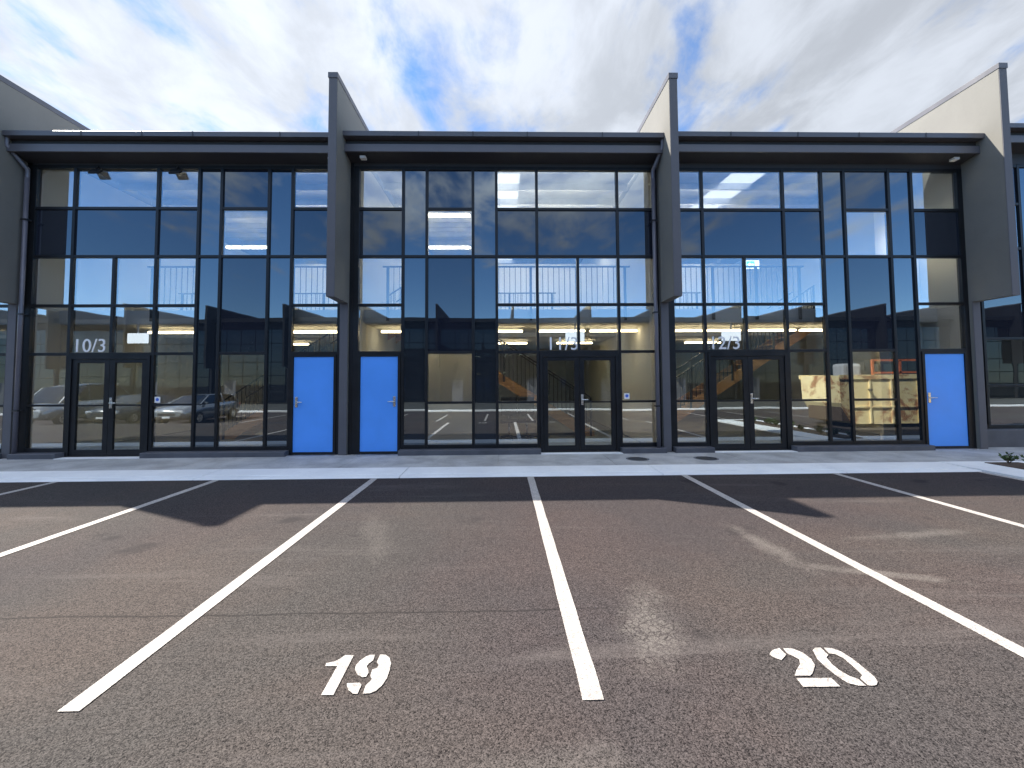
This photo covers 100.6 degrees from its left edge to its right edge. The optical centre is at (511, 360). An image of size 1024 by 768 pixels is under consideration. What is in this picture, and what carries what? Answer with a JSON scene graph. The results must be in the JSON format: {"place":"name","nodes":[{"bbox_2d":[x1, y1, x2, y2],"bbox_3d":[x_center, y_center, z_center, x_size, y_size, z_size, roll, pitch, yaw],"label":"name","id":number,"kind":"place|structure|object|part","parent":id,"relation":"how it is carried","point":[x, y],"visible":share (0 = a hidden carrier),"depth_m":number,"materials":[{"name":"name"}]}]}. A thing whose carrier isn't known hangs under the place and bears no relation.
{"place":"outdoors","nodes":[
{"label":"outdoors","id":0,"kind":"place"},
{"bbox_2d":[0,422,1023,767],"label":"ground","id":1,"kind":"structure","parent":0,"point":[694,604],"depth_m":2.74,"materials":[{"name":"grey asphalt"}]},
{"bbox_2d":[0,482,55,494],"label":"parking line","id":2,"kind":"object","parent":1,"relation":"on","point":[26,488],"visible":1,"depth_m":6.29,"materials":[{"name":"paint"}]},
{"bbox_2d":[0,480,217,556],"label":"parking line","id":3,"kind":"object","parent":1,"relation":"on","point":[80,527],"visible":1,"depth_m":4.74,"materials":[{"name":"paint"}]},
{"bbox_2d":[0,75,265,458],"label":"blade wall","id":4,"kind":"structure","parent":1,"relation":"on","point":[21,108],"depth_m":8.83,"materials":[{"name":"grey concrete"}]},
{"bbox_2d":[58,478,377,710],"bbox_3d":[-2.152,1.770,4.415,0.109,0.001,4.810,0,-3,-1],"label":"parking line","id":5,"kind":"object","parent":1,"relation":"on","point":[98,688],"visible":1,"depth_m":2.74,"materials":[{"name":"paint"}]},
{"bbox_2d":[321,654,390,694],"bbox_3d":[-0.839,1.662,2.263,0.367,0.001,0.309,0,-3,-1],"label":"bay number","id":6,"kind":"object","parent":1,"relation":"on","point":[379,674],"visible":1,"depth_m":2.26,"materials":[{"name":"paint"}]},
{"bbox_2d":[326,72,430,454],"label":"blade wall","id":7,"kind":"structure","parent":1,"relation":"on","point":[344,114],"depth_m":8.75,"materials":[{"name":"grey concrete"}]},
{"bbox_2d":[0,462,981,482],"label":"kerb","id":8,"kind":"structure","parent":1,"relation":"on","point":[427,472],"depth_m":7.15,"materials":[{"name":"concrete"}]},
{"bbox_2d":[0,447,1023,470],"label":"footpath","id":9,"kind":"structure","parent":1,"relation":"on","point":[385,461],"depth_m":8.19,"materials":[{"name":"concrete"}]},
{"bbox_2d":[0,303,7,458],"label":"warehouse unit","id":10,"kind":"structure","parent":9,"relation":"on","point":[3,322],"depth_m":13.32,"materials":[{"name":"blue paint"}]},
{"bbox_2d":[2,130,339,459],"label":"warehouse unit","id":11,"kind":"structure","parent":9,"relation":"on","point":[87,375],"depth_m":9.10,"materials":[{"name":"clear glass"}]},
{"bbox_2d":[76,339,104,351],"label":"unit number","id":12,"kind":"structure","parent":11,"relation":"in","point":[83,346],"depth_m":8.96,"materials":[{"name":"white plastic"}]},
{"bbox_2d":[88,166,102,173],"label":"flood light","id":13,"kind":"object","parent":11,"relation":"attached to","point":[96,170],"visible":1,"depth_m":9.04,"materials":[{"name":"black metal"}]},
{"bbox_3d":[-8.447,0.937,8.838,1.690,2.122,0.348,0,-3,-1],"label":"entrance door","id":14,"kind":"part","parent":11,"relation":"part of","materials":[{"name":"black metal"}]},
{"bbox_2d":[127,323,148,342],"bbox_3d":[-8.251,-0.616,9.381,0.420,0.450,0.060,0,-3,-1],"label":"sign box","id":15,"kind":"object","parent":11,"relation":"attached to","point":[137,337],"visible":1,"depth_m":9.35,"materials":[{"name":"white plastic"}]},
{"bbox_2d":[154,397,159,402],"bbox_3d":[-7.464,0.815,8.945,0.116,0.124,0.006,0,-3,-1],"label":"door sticker","id":16,"kind":"object","parent":11,"relation":"attached to","point":[157,400],"depth_m":8.94,"materials":[{"name":"white plastic"}]},
{"bbox_2d":[148,329,193,333],"bbox_3d":[-8.242,-0.719,10.357,1.170,0.095,0.100,0,-3,-1],"label":"ceiling light","id":17,"kind":"object","parent":11,"relation":"attached to","point":[176,331],"visible":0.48,"depth_m":10.32,"materials":[{"name":"white plastic"}]},
{"bbox_2d":[168,166,182,173],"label":"flood light","id":18,"kind":"object","parent":11,"relation":"attached to","point":[177,170],"visible":1,"depth_m":9.06,"materials":[{"name":"black metal"}]},
{"bbox_2d":[147,266,333,321],"bbox_3d":[-6.036,-1.533,9.666,4.450,1.260,0.055,0,-3,-1],"label":"balustrade","id":19,"kind":"object","parent":11,"relation":"on","point":[151,286],"visible":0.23,"depth_m":9.65,"materials":[{"name":"black metal"}]},
{"bbox_2d":[226,245,266,248],"bbox_3d":[-8.558,-3.694,13.742,1.300,0.095,0.100,0,-3,-1],"label":"ceiling light","id":20,"kind":"object","parent":11,"relation":"attached to","point":[246,246],"visible":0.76,"depth_m":13.70,"materials":[{"name":"white plastic"}]},
{"bbox_2d":[178,293,325,309],"bbox_3d":[-7.673,-1.507,12.605,4.400,1.020,0.055,0,-3,-1],"label":"balustrade","id":21,"kind":"object","parent":11,"relation":"attached to","point":[295,293],"visible":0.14,"depth_m":12.63,"materials":[{"name":"black metal"}]},
{"bbox_2d":[293,342,308,344],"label":"ceiling light","id":22,"kind":"object","parent":11,"relation":"attached to","point":[301,343],"visible":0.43,"depth_m":13.74,"materials":[{"name":"white plastic"}]},
{"bbox_2d":[294,329,321,332],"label":"ceiling light","id":23,"kind":"object","parent":11,"relation":"attached to","point":[307,330],"visible":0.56,"depth_m":10.38,"materials":[{"name":"white plastic"}]},
{"bbox_2d":[220,287,400,438],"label":"staircase","id":24,"kind":"structure","parent":11,"relation":"on","point":[252,424],"depth_m":11.51,"materials":[{"name":"black metal"}]},
{"bbox_3d":[-4.200,0.918,8.973,0.956,2.122,0.260,0,-3,-1],"label":"service door","id":25,"kind":"part","parent":11,"relation":"part of","materials":[{"name":"blue paint"}]},
{"bbox_2d":[321,329,336,332],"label":"ceiling light","id":26,"kind":"object","parent":11,"relation":"attached to","point":[329,330],"visible":0.43,"depth_m":10.39,"materials":[{"name":"white plastic"}]},
{"bbox_2d":[343,131,666,455],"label":"warehouse unit","id":27,"kind":"structure","parent":9,"relation":"on","point":[428,384],"depth_m":9.26,"materials":[{"name":"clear glass"}]},
{"bbox_3d":[-2.823,0.910,9.001,0.906,2.122,0.260,0,-3,-1],"label":"service door","id":28,"kind":"part","parent":27,"relation":"part of","materials":[{"name":"blue paint"}]},
{"bbox_2d":[381,329,400,332],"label":"ceiling light","id":29,"kind":"object","parent":27,"relation":"attached to","point":[391,331],"visible":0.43,"depth_m":10.43,"materials":[{"name":"white plastic"}]},
{"bbox_2d":[429,212,469,216],"bbox_3d":[-1.675,-3.872,11.239,1.120,0.095,0.100,0,-3,-1],"label":"ceiling light","id":30,"kind":"object","parent":27,"relation":"attached to","point":[449,214],"visible":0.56,"depth_m":11.20,"materials":[{"name":"white plastic"}]},
{"bbox_2d":[429,245,470,248],"bbox_3d":[-2.030,-3.728,13.879,1.340,0.095,0.100,0,-3,-1],"label":"ceiling light","id":31,"kind":"object","parent":27,"relation":"attached to","point":[449,246],"visible":1,"depth_m":13.84,"materials":[{"name":"white plastic"}]},
{"bbox_2d":[383,266,629,320],"bbox_3d":[-0.113,-1.563,9.790,5.700,1.260,0.055,0,-3,-1],"label":"balustrade","id":32,"kind":"object","parent":27,"relation":"on","point":[530,286],"visible":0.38,"depth_m":9.81,"materials":[{"name":"black metal"}]},
{"bbox_2d":[500,397,518,439],"bbox_3d":[-0.050,1.500,11.174,0.518,1.094,0.574,0,-3,-1],"label":"office chair","id":33,"kind":"object","parent":27,"relation":"on","point":[508,409],"visible":0.99,"depth_m":11.38,"materials":[{"name":"black fabric"}]},
{"bbox_2d":[498,328,522,331],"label":"ceiling light","id":34,"kind":"object","parent":27,"relation":"attached to","point":[510,330],"visible":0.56,"depth_m":10.48,"materials":[{"name":"white plastic"}]},
{"bbox_2d":[498,341,526,343],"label":"ceiling light","id":35,"kind":"object","parent":27,"relation":"attached to","point":[516,342],"visible":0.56,"depth_m":13.89,"materials":[{"name":"white plastic"}]},
{"bbox_2d":[498,292,555,308],"bbox_3d":[-0.075,-1.546,12.764,2.800,1.020,0.055,0,-3,-1],"label":"balustrade","id":36,"kind":"object","parent":27,"relation":"on","point":[551,293],"visible":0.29,"depth_m":12.78,"materials":[{"name":"black metal"}]},
{"bbox_2d":[518,397,536,439],"bbox_3d":[0.418,1.503,11.284,0.518,1.094,0.574,0,-3,-1],"label":"office chair","id":37,"kind":"object","parent":27,"relation":"on","point":[525,409],"visible":0.94,"depth_m":11.49,"materials":[{"name":"black fabric"}]},
{"bbox_2d":[498,338,594,435],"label":"staircase","id":38,"kind":"structure","parent":27,"relation":"on","point":[562,417],"depth_m":11.69,"materials":[{"name":"black metal"}]},
{"bbox_2d":[539,328,584,331],"bbox_3d":[1.226,-0.768,10.555,1.170,0.095,0.100,0,-3,-1],"label":"ceiling light","id":39,"kind":"object","parent":27,"relation":"attached to","point":[558,329],"visible":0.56,"depth_m":10.51,"materials":[{"name":"white plastic"}]},
{"bbox_2d":[550,337,576,349],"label":"unit number","id":40,"kind":"structure","parent":27,"relation":"in","point":[575,338],"depth_m":9.17,"materials":[{"name":"white paint"}]},
{"bbox_2d":[565,321,583,341],"bbox_3d":[1.417,-0.666,9.583,0.420,0.450,0.060,0,-3,-1],"label":"sign box","id":41,"kind":"object","parent":27,"relation":"attached to","point":[570,334],"visible":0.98,"depth_m":9.55,"materials":[{"name":"white plastic"}]},
{"bbox_2d":[557,341,592,343],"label":"ceiling light","id":42,"kind":"object","parent":27,"relation":"attached to","point":[581,342],"visible":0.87,"depth_m":13.93,"materials":[{"name":"white plastic"}]},
{"bbox_3d":[1.451,0.886,9.045,1.710,2.122,0.348,0,-3,-1],"label":"entrance door","id":43,"kind":"part","parent":27,"relation":"part of","materials":[{"name":"black metal"}]},
{"bbox_2d":[590,328,636,331],"bbox_3d":[2.526,-0.775,10.582,1.170,0.095,0.100,0,-3,-1],"label":"ceiling light","id":44,"kind":"object","parent":27,"relation":"attached to","point":[612,329],"visible":1,"depth_m":10.54,"materials":[{"name":"white plastic"}]},
{"bbox_2d":[624,393,629,398],"bbox_3d":[2.473,0.754,9.153,0.116,0.124,0.006,0,-3,-1],"label":"door sticker","id":45,"kind":"object","parent":27,"relation":"attached to","point":[626,395],"depth_m":9.15,"materials":[{"name":"white plastic"}]},
{"bbox_2d":[626,457,648,460],"bbox_3d":[2.438,1.897,8.253,0.440,0.008,0.440,0,-3,-1],"label":"manhole cover","id":46,"kind":"object","parent":9,"relation":"on","point":[637,459],"visible":1,"depth_m":8.20,"materials":[{"name":"grey metal"}]},
{"bbox_2d":[693,456,718,460],"bbox_3d":[3.778,1.890,8.271,0.460,0.008,0.460,0,-3,-1],"label":"manhole cover","id":47,"kind":"object","parent":9,"relation":"on","point":[705,458],"visible":1,"depth_m":8.21,"materials":[{"name":"grey metal"}]},
{"bbox_2d":[668,131,984,452],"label":"warehouse unit","id":48,"kind":"structure","parent":9,"relation":"on","point":[866,230],"depth_m":9.40,"materials":[{"name":"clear glass"}]},
{"bbox_2d":[675,328,694,331],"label":"ceiling light","id":49,"kind":"object","parent":48,"relation":"attached to","point":[684,329],"visible":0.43,"depth_m":10.58,"materials":[{"name":"white plastic"}]},
{"bbox_2d":[675,292,700,308],"bbox_3d":[4.624,-1.571,12.862,2.200,1.020,0.055,0,-3,-1],"label":"balustrade","id":50,"kind":"object","parent":48,"relation":"on","point":[683,293],"visible":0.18,"depth_m":12.88,"materials":[{"name":"black metal"}]},
{"bbox_2d":[684,340,720,342],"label":"ceiling light","id":51,"kind":"object","parent":48,"relation":"attached to","point":[697,341],"visible":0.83,"depth_m":14.02,"materials":[{"name":"white plastic"}]},
{"bbox_2d":[694,327,740,331],"bbox_3d":[5.125,-0.788,10.636,1.170,0.095,0.100,0,-3,-1],"label":"ceiling light","id":52,"kind":"object","parent":48,"relation":"attached to","point":[715,329],"visible":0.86,"depth_m":10.60,"materials":[{"name":"white plastic"}]},
{"bbox_2d":[712,336,739,348],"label":"unit number","id":53,"kind":"structure","parent":48,"relation":"in","point":[723,338],"depth_m":9.25,"materials":[{"name":"white paint"}]},
{"bbox_2d":[721,321,740,340],"bbox_3d":[4.976,-0.685,9.657,0.420,0.450,0.060,0,-3,-1],"label":"sign box","id":54,"kind":"object","parent":48,"relation":"attached to","point":[726,335],"visible":0.94,"depth_m":9.62,"materials":[{"name":"white plastic"}]},
{"bbox_2d":[675,266,803,319],"bbox_3d":[5.186,-1.591,9.901,3.300,1.260,0.055,0,-3,-1],"label":"balustrade","id":55,"kind":"object","parent":48,"relation":"on","point":[756,289],"visible":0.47,"depth_m":9.90,"materials":[{"name":"black metal"}]},
{"bbox_2d":[676,285,814,421],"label":"staircase","id":56,"kind":"structure","parent":48,"relation":"on","point":[730,375],"depth_m":11.87,"materials":[{"name":"black metal"}]},
{"bbox_3d":[5.120,0.867,9.121,1.750,2.122,0.348,0,-3,-1],"label":"entrance door","id":57,"kind":"part","parent":48,"relation":"part of","materials":[{"name":"black metal"}]},
{"bbox_2d":[746,260,759,269],"bbox_3d":[5.968,-2.395,10.578,0.380,0.240,0.059,0,-3,-1],"label":"exit sign","id":58,"kind":"object","parent":48,"relation":"attached to","point":[752,262],"visible":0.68,"depth_m":10.55,"materials":[{"name":"white plastic"}]},
{"bbox_2d":[748,327,795,331],"bbox_3d":[6.525,-0.795,10.665,1.170,0.095,0.100,0,-3,-1],"label":"ceiling light","id":59,"kind":"object","parent":48,"relation":"attached to","point":[751,329],"visible":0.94,"depth_m":10.62,"materials":[{"name":"white plastic"}]},
{"bbox_2d":[799,327,821,330],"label":"ceiling light","id":60,"kind":"object","parent":48,"relation":"attached to","point":[810,328],"visible":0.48,"depth_m":10.65,"materials":[{"name":"white plastic"}]},
{"bbox_3d":[9.471,0.847,9.258,1.004,2.122,0.260,0,-3,-1],"label":"service door","id":61,"kind":"part","parent":48,"relation":"part of","materials":[{"name":"blue paint"}]},
{"bbox_2d":[980,123,1023,446],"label":"warehouse unit","id":62,"kind":"structure","parent":9,"relation":"on","point":[1002,322],"depth_m":9.82,"materials":[{"name":"grey glass"}]},
{"bbox_2d":[527,477,603,699],"bbox_3d":[0.347,1.757,4.467,0.109,0.001,4.810,0,-3,-1],"label":"parking line","id":63,"kind":"object","parent":1,"relation":"on","point":[589,684],"visible":1,"depth_m":2.81,"materials":[{"name":"paint"}]},
{"bbox_2d":[567,73,681,451],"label":"blade wall","id":64,"kind":"structure","parent":1,"relation":"on","point":[661,115],"depth_m":8.88,"materials":[{"name":"grey concrete"}]},
{"bbox_2d":[770,647,877,686],"bbox_3d":[1.672,1.649,2.301,0.434,0.001,0.313,0,-3,-1],"label":"bay number","id":65,"kind":"object","parent":1,"relation":"on","point":[806,666],"visible":1,"depth_m":2.28,"materials":[{"name":"paint"}]},
{"bbox_2d":[682,475,1023,656],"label":"parking line","id":66,"kind":"object","parent":1,"relation":"on","point":[989,634],"visible":1,"depth_m":3.20,"materials":[{"name":"paint"}]},
{"bbox_2d":[703,63,1020,448],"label":"blade wall","id":67,"kind":"structure","parent":1,"relation":"on","point":[979,103],"depth_m":9.10,"materials":[{"name":"grey concrete"}]},
{"bbox_2d":[832,473,1023,526],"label":"parking line","id":68,"kind":"object","parent":1,"relation":"on","point":[970,511],"visible":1,"depth_m":5.30,"materials":[{"name":"paint"}]},
{"bbox_2d":[942,461,1023,478],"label":"island kerb","id":69,"kind":"structure","parent":1,"relation":"on","point":[982,466],"depth_m":7.21,"materials":[{"name":"concrete"}]},
{"bbox_2d":[980,472,1023,480],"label":"kerb","id":70,"kind":"object","parent":1,"relation":"on","point":[1003,476],"visible":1,"depth_m":6.68,"materials":[{"name":"concrete"}]},
{"bbox_2d":[985,462,1023,469],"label":"garden soil","id":71,"kind":"structure","parent":1,"relation":"on","point":[1018,465],"depth_m":7.40,"materials":[{"name":"brown soil"}]},
{"bbox_2d":[998,452,1018,462],"bbox_3d":[8.806,1.713,7.527,0.214,0.201,0.275,1,-3,-29],"label":"shrub","id":72,"kind":"object","parent":71,"relation":"on","point":[1007,458],"visible":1,"depth_m":7.51,"materials":[{"name":"green plant"}]},
{"bbox_2d":[0,0,1023,132],"label":"sky","id":73,"kind":"structure","parent":0,"point":[107,65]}
]}

